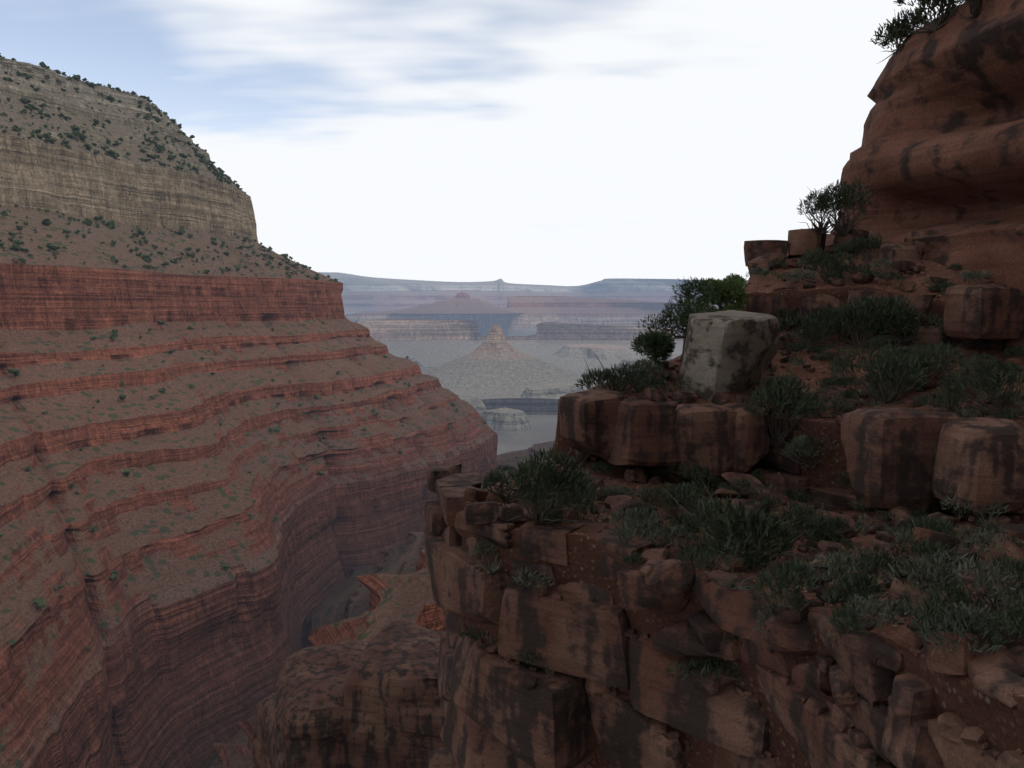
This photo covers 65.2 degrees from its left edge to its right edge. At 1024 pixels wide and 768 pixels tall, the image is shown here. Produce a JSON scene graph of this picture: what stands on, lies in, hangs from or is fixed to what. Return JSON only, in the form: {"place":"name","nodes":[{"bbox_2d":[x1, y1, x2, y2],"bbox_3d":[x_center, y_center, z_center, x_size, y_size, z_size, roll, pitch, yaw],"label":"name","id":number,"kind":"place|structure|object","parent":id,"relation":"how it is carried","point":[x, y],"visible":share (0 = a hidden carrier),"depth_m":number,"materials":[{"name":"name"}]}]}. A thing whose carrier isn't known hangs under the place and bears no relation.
{"place":"outdoors","nodes":[
{"label":"outdoors","id":0,"kind":"place"},
{"bbox_2d":[0,57,554,767],"bbox_3d":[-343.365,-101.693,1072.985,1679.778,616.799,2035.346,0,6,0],"label":"canyon wall","id":1,"kind":"structure","parent":0,"point":[188,639],"depth_m":719.16,"materials":[{"name":"red stone"}]},
{"bbox_2d":[0,53,486,650],"bbox_3d":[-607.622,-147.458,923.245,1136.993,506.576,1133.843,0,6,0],"label":"shrubs","id":2,"kind":"object","parent":1,"relation":"on","point":[220,175],"depth_m":957.31,"materials":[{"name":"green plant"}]},
{"bbox_2d":[251,620,445,767],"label":"terrain outcrops","id":3,"kind":"object","parent":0,"point":[376,701],"depth_m":77.52,"materials":[{"name":"stone"}]},
{"bbox_2d":[388,351,452,369],"bbox_3d":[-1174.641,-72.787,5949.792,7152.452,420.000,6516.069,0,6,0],"label":"canyon floor","id":4,"kind":"structure","parent":0,"point":[428,362],"depth_m":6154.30,"materials":[{"name":"grey stone"}]},
{"bbox_2d":[392,292,521,313],"bbox_3d":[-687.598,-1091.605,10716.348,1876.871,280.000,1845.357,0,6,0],"label":"distant butte","id":5,"kind":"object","parent":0,"point":[462,303],"depth_m":10286.52,"materials":[{"name":"grey stone"}]},
{"bbox_2d":[458,395,486,415],"bbox_3d":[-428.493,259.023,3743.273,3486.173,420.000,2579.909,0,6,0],"label":"canyon floor","id":6,"kind":"structure","parent":0,"point":[477,404],"depth_m":3677.93,"materials":[{"name":"grey stone"}]},
{"bbox_2d":[0,0,964,285],"label":"sky","id":7,"kind":"structure","parent":0,"point":[534,142],"materials":[{"name":"white"}]},
{"bbox_2d":[481,407,530,430],"bbox_3d":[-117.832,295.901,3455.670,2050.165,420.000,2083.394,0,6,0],"label":"mesa","id":8,"kind":"structure","parent":0,"point":[505,419],"depth_m":3270.18,"materials":[{"name":"grey stone"}]},
{"bbox_2d":[421,324,604,398],"bbox_3d":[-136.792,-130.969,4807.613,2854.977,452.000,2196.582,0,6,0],"label":"butte","id":9,"kind":"object","parent":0,"point":[495,364],"depth_m":4577.90,"materials":[{"name":"grey stone"}]},
{"bbox_2d":[357,319,682,359],"bbox_3d":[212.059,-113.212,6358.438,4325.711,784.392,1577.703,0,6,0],"label":"plateau terrain","id":10,"kind":"structure","parent":0,"point":[442,339],"depth_m":6924.33,"materials":[{"name":"grey stone"}]},
{"bbox_2d":[481,398,558,414],"bbox_3d":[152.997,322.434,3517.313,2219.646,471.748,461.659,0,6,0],"label":"cliff","id":11,"kind":"structure","parent":0,"point":[535,406],"depth_m":3722.55,"materials":[{"name":"grey stone"}]},
{"bbox_2d":[493,415,557,454],"bbox_3d":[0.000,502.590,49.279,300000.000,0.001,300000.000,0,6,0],"label":"terrain","id":12,"kind":"structure","parent":0,"point":[542,429],"depth_m":3124.03,"materials":[{"name":"grey stone"}]},
{"bbox_2d":[344,296,718,335],"bbox_3d":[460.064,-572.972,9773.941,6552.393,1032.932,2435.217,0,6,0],"label":"canyon wall","id":13,"kind":"structure","parent":0,"point":[535,310],"depth_m":10687.79,"materials":[{"name":"grey stone"}]},
{"bbox_2d":[318,272,746,314],"bbox_3d":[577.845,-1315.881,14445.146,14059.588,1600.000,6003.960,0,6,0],"label":"distant plateau","id":14,"kind":"structure","parent":0,"point":[362,294],"depth_m":16646.42,"materials":[{"name":"grey stone"}]},
{"bbox_2d":[519,382,584,398],"bbox_3d":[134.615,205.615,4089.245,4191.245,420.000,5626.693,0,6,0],"label":"mesa","id":15,"kind":"structure","parent":0,"point":[556,390],"depth_m":3987.32,"materials":[{"name":"grey stone"}]},
{"bbox_2d":[532,344,646,375],"bbox_3d":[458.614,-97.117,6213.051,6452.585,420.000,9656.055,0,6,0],"label":"mesa terrain","id":16,"kind":"structure","parent":0,"point":[573,358],"depth_m":5938.89,"materials":[{"name":"grey stone"}]},
{"bbox_2d":[590,357,667,381],"bbox_3d":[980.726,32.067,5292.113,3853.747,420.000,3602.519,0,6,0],"label":"grass tuft","id":17,"kind":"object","parent":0,"point":[631,361],"depth_m":5173.83,"materials":[{"name":"green plant"}]},
{"bbox_2d":[645,351,681,359],"bbox_3d":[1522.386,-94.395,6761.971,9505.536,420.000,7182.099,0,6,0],"label":"canyon floor","id":18,"kind":"structure","parent":0,"point":[675,354],"depth_m":6164.12,"materials":[{"name":"grey stone"}]},
{"bbox_2d":[630,276,719,363],"bbox_3d":[5.252,-2.124,26.325,2.731,2.912,3.575,3,6,30],"label":"bush","id":19,"kind":"object","parent":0,"point":[661,344],"visible":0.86,"depth_m":26.31,"materials":[{"name":"green plant"}]},
{"bbox_2d":[695,273,749,311],"bbox_3d":[7.568,-3.046,28.815,2.023,1.915,1.850,0,6,0],"label":"bush","id":20,"kind":"object","parent":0,"point":[737,283],"visible":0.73,"depth_m":28.48,"materials":[{"name":"green plant"}]},
{"bbox_2d":[460,234,1023,767],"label":"hillside terrain","id":21,"kind":"structure","parent":0,"point":[998,724],"depth_m":17.25,"materials":[{"name":"soil"}]},
{"bbox_2d":[424,227,1023,767],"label":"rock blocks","id":22,"kind":"object","parent":21,"relation":"on","point":[498,715],"visible":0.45,"depth_m":16.21,"materials":[{"name":"red stone"}]},
{"bbox_2d":[515,255,1016,678],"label":"grass tufts","id":23,"kind":"object","parent":22,"relation":"on","point":[671,390],"visible":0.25,"depth_m":17.77,"materials":[{"name":"green plant"}]},
{"bbox_2d":[679,310,779,401],"bbox_3d":[6.473,-0.745,24.765,2.824,3.072,2.610,5,7,41],"label":"grey boulder","id":24,"kind":"object","parent":21,"relation":"on","point":[725,351],"visible":0.83,"depth_m":23.83,"materials":[{"name":"grey stone"}]},
{"bbox_2d":[458,0,1023,684],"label":"dark shrubs","id":25,"kind":"object","parent":21,"relation":"on","point":[750,522],"visible":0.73,"depth_m":18.83,"materials":[{"name":"green plant"}]},
{"bbox_2d":[463,243,1023,767],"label":"loose rocks","id":26,"kind":"object","parent":21,"relation":"on","point":[903,463],"visible":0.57,"depth_m":17.98,"materials":[{"name":"red stone"}]},
{"bbox_2d":[463,250,1023,655],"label":"sage shrubs","id":27,"kind":"object","parent":21,"relation":"on","point":[878,606],"visible":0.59,"depth_m":14.23,"materials":[{"name":"green plant"}]},
{"bbox_2d":[488,0,1023,653],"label":"tree and shrub wood","id":28,"kind":"object","parent":21,"relation":"on","point":[842,230],"visible":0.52,"depth_m":22.37,"materials":[{"name":"green plant"}]},
{"bbox_2d":[830,0,1023,291],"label":"cliff terrain","id":29,"kind":"structure","parent":0,"point":[942,146],"depth_m":29.55,"materials":[{"name":"stone"}]}
]}

